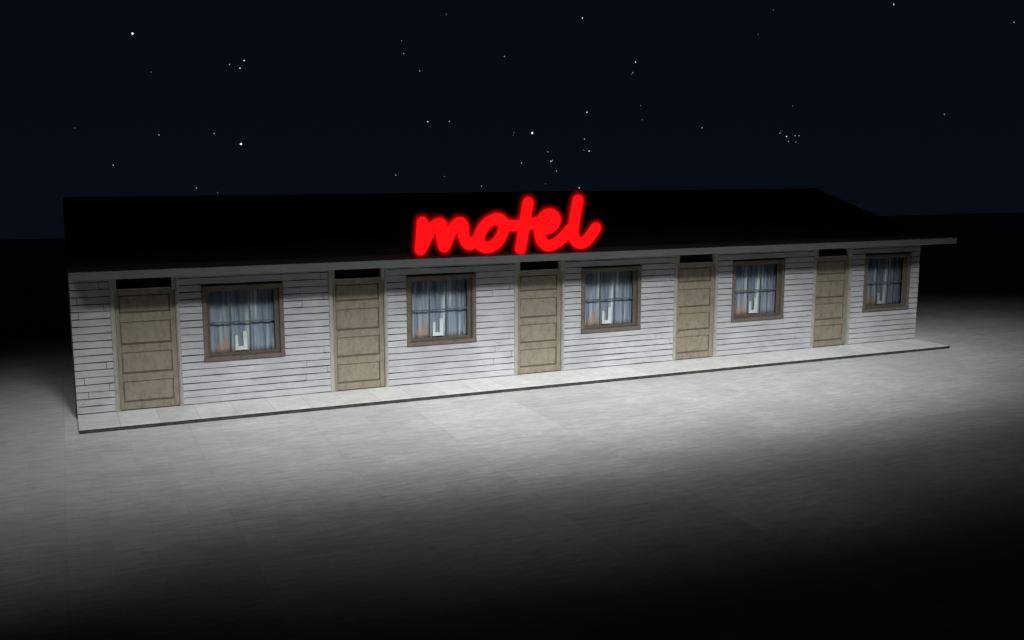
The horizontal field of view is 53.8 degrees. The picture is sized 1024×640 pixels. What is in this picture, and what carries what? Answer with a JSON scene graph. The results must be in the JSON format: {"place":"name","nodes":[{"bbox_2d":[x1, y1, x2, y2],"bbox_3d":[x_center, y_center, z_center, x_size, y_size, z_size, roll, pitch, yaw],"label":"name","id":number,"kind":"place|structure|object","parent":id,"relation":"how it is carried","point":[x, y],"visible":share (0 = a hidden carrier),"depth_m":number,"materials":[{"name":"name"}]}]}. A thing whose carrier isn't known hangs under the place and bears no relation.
{"place":"outdoors","nodes":[
{"label":"outdoors","id":0,"kind":"place"},
{"bbox_2d":[63,188,956,418],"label":"motel building","id":1,"kind":"structure","parent":0,"point":[338,274],"depth_m":19.67,"materials":[{"name":"white"}]},
{"bbox_2d":[108,277,183,411],"bbox_3d":[-6.194,0.353,17.123,1.094,2.339,0.138,-4,10,-24],"label":"door","id":2,"kind":"structure","parent":1,"relation":"in","point":[145,316],"depth_m":17.13,"materials":[{"name":"beige wood"}]},
{"bbox_2d":[235,331,247,349],"bbox_3d":[-4.777,0.363,17.826,0.230,0.327,0.036,-4,10,-24],"label":"sill ornament","id":3,"kind":"object","parent":1,"relation":"on","point":[244,346],"visible":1,"depth_m":17.83,"materials":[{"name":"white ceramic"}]},
{"bbox_2d":[209,289,274,352],"bbox_3d":[-4.773,-0.031,17.831,1.211,1.210,0.057,-4,10,-24],"label":"curtain","id":4,"kind":"object","parent":1,"relation":"hanging from","point":[262,307],"visible":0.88,"depth_m":17.83,"materials":[{"name":"white fabric"}]},
{"bbox_2d":[201,282,285,361],"bbox_3d":[-4.712,0.025,17.733,1.399,1.325,0.165,-4,10,-24],"label":"window","id":5,"kind":"structure","parent":1,"relation":"in","point":[279,351],"depth_m":17.72,"materials":[{"name":"brown wood"}]},
{"bbox_2d":[328,268,388,391],"bbox_3d":[-2.833,0.125,18.596,1.094,2.339,0.138,-4,10,-24],"label":"door","id":6,"kind":"structure","parent":1,"relation":"in","point":[358,313],"depth_m":18.61,"materials":[{"name":"beige wood"}]},
{"bbox_2d":[432,318,443,335],"bbox_3d":[-1.416,0.136,19.299,0.230,0.327,0.036,-4,10,-24],"label":"sill ornament","id":7,"kind":"object","parent":1,"relation":"on","point":[440,333],"visible":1,"depth_m":19.30,"materials":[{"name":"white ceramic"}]},
{"bbox_2d":[412,279,466,338],"bbox_3d":[-1.412,-0.258,19.304,1.211,1.210,0.057,-4,10,-24],"label":"curtain","id":8,"kind":"object","parent":1,"relation":"hanging from","point":[457,298],"visible":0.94,"depth_m":19.31,"materials":[{"name":"white fabric"}]},
{"bbox_2d":[406,273,476,346],"bbox_3d":[-1.351,-0.203,19.205,1.399,1.325,0.165,-4,10,-24],"label":"window","id":9,"kind":"structure","parent":1,"relation":"in","point":[471,278],"depth_m":19.21,"materials":[{"name":"brown wood"}]},
{"bbox_2d":[415,195,600,254],"bbox_3d":[-0.008,-1.734,18.499,3.914,1.284,0.412,-4,10,-24],"label":"motel sign","id":10,"kind":"object","parent":1,"relation":"attached to","point":[522,226],"visible":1,"depth_m":18.45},
{"bbox_2d":[514,260,564,374],"bbox_3d":[0.528,-0.102,20.069,1.094,2.339,0.138,-4,10,-24],"label":"door","id":11,"kind":"structure","parent":1,"relation":"in","point":[539,303],"depth_m":20.08,"materials":[{"name":"beige wood"}]},
{"bbox_2d":[601,307,610,323],"bbox_3d":[1.945,-0.092,20.771,0.230,0.327,0.036,-4,10,-24],"label":"sill ornament","id":12,"kind":"object","parent":1,"relation":"on","point":[609,318],"visible":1,"depth_m":20.77,"materials":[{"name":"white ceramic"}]},
{"bbox_2d":[585,271,632,325],"bbox_3d":[1.949,-0.486,20.777,1.211,1.210,0.057,-4,10,-24],"label":"curtain","id":13,"kind":"object","parent":1,"relation":"hanging from","point":[623,311],"visible":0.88,"depth_m":20.79,"materials":[{"name":"white fabric"}]},
{"bbox_2d":[580,266,641,333],"bbox_3d":[2.010,-0.430,20.678,1.399,1.325,0.165,-4,10,-24],"label":"window","id":14,"kind":"structure","parent":1,"relation":"in","point":[637,270],"depth_m":20.71,"materials":[{"name":"brown wood"}]},
{"bbox_2d":[672,254,718,360],"bbox_3d":[3.889,-0.330,21.541,1.094,2.339,0.138,-4,10,-24],"label":"door","id":15,"kind":"structure","parent":1,"relation":"in","point":[696,276],"depth_m":21.56,"materials":[{"name":"beige wood"}]},
{"bbox_2d":[748,298,756,312],"bbox_3d":[5.306,-0.319,22.244,0.230,0.327,0.036,-4,10,-24],"label":"sill ornament","id":16,"kind":"object","parent":1,"relation":"on","point":[755,307],"visible":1,"depth_m":22.24,"materials":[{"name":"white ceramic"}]},
{"bbox_2d":[735,264,775,314],"bbox_3d":[5.310,-0.713,22.250,1.211,1.210,0.057,-4,10,-24],"label":"curtain","id":17,"kind":"object","parent":1,"relation":"hanging from","point":[768,282],"visible":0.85,"depth_m":22.27,"materials":[{"name":"white fabric"}]},
{"bbox_2d":[730,259,785,321],"bbox_3d":[5.371,-0.658,22.151,1.399,1.325,0.165,-4,10,-24],"label":"window","id":18,"kind":"structure","parent":1,"relation":"in","point":[780,278],"depth_m":22.20,"materials":[{"name":"brown wood"}]},
{"bbox_2d":[810,248,852,347],"bbox_3d":[7.250,-0.557,23.014,1.094,2.339,0.138,-4,10,-24],"label":"door","id":19,"kind":"structure","parent":1,"relation":"in","point":[832,280],"depth_m":23.04,"materials":[{"name":"beige wood"}]},
{"bbox_2d":[877,290,884,303],"bbox_3d":[8.667,-0.546,23.717,0.230,0.327,0.036,-4,10,-24],"label":"sill ornament","id":20,"kind":"object","parent":1,"relation":"on","point":[883,298],"visible":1,"depth_m":23.71,"materials":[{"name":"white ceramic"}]},
{"bbox_2d":[866,258,901,305],"bbox_3d":[8.671,-0.941,23.722,1.211,1.210,0.057,-4,10,-24],"label":"curtain","id":21,"kind":"object","parent":1,"relation":"hanging from","point":[895,275],"visible":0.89,"depth_m":23.75,"materials":[{"name":"white fabric"}]},
{"bbox_2d":[862,253,911,311],"bbox_3d":[8.732,-0.885,23.624,1.399,1.325,0.165,-4,10,-24],"label":"window","id":22,"kind":"structure","parent":1,"relation":"in","point":[906,257],"depth_m":23.68,"materials":[{"name":"brown wood"}]},
{"bbox_2d":[0,212,1023,639],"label":"ground","id":23,"kind":"structure","parent":0,"point":[868,498],"depth_m":12.74,"materials":[{"name":"concrete"}]},
{"bbox_2d":[78,339,949,433],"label":"walkway","id":24,"kind":"structure","parent":23,"relation":"on","point":[150,417],"depth_m":18.91,"materials":[{"name":"grey concrete"}]},
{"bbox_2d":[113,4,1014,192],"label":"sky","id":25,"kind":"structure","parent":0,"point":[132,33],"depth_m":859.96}
]}

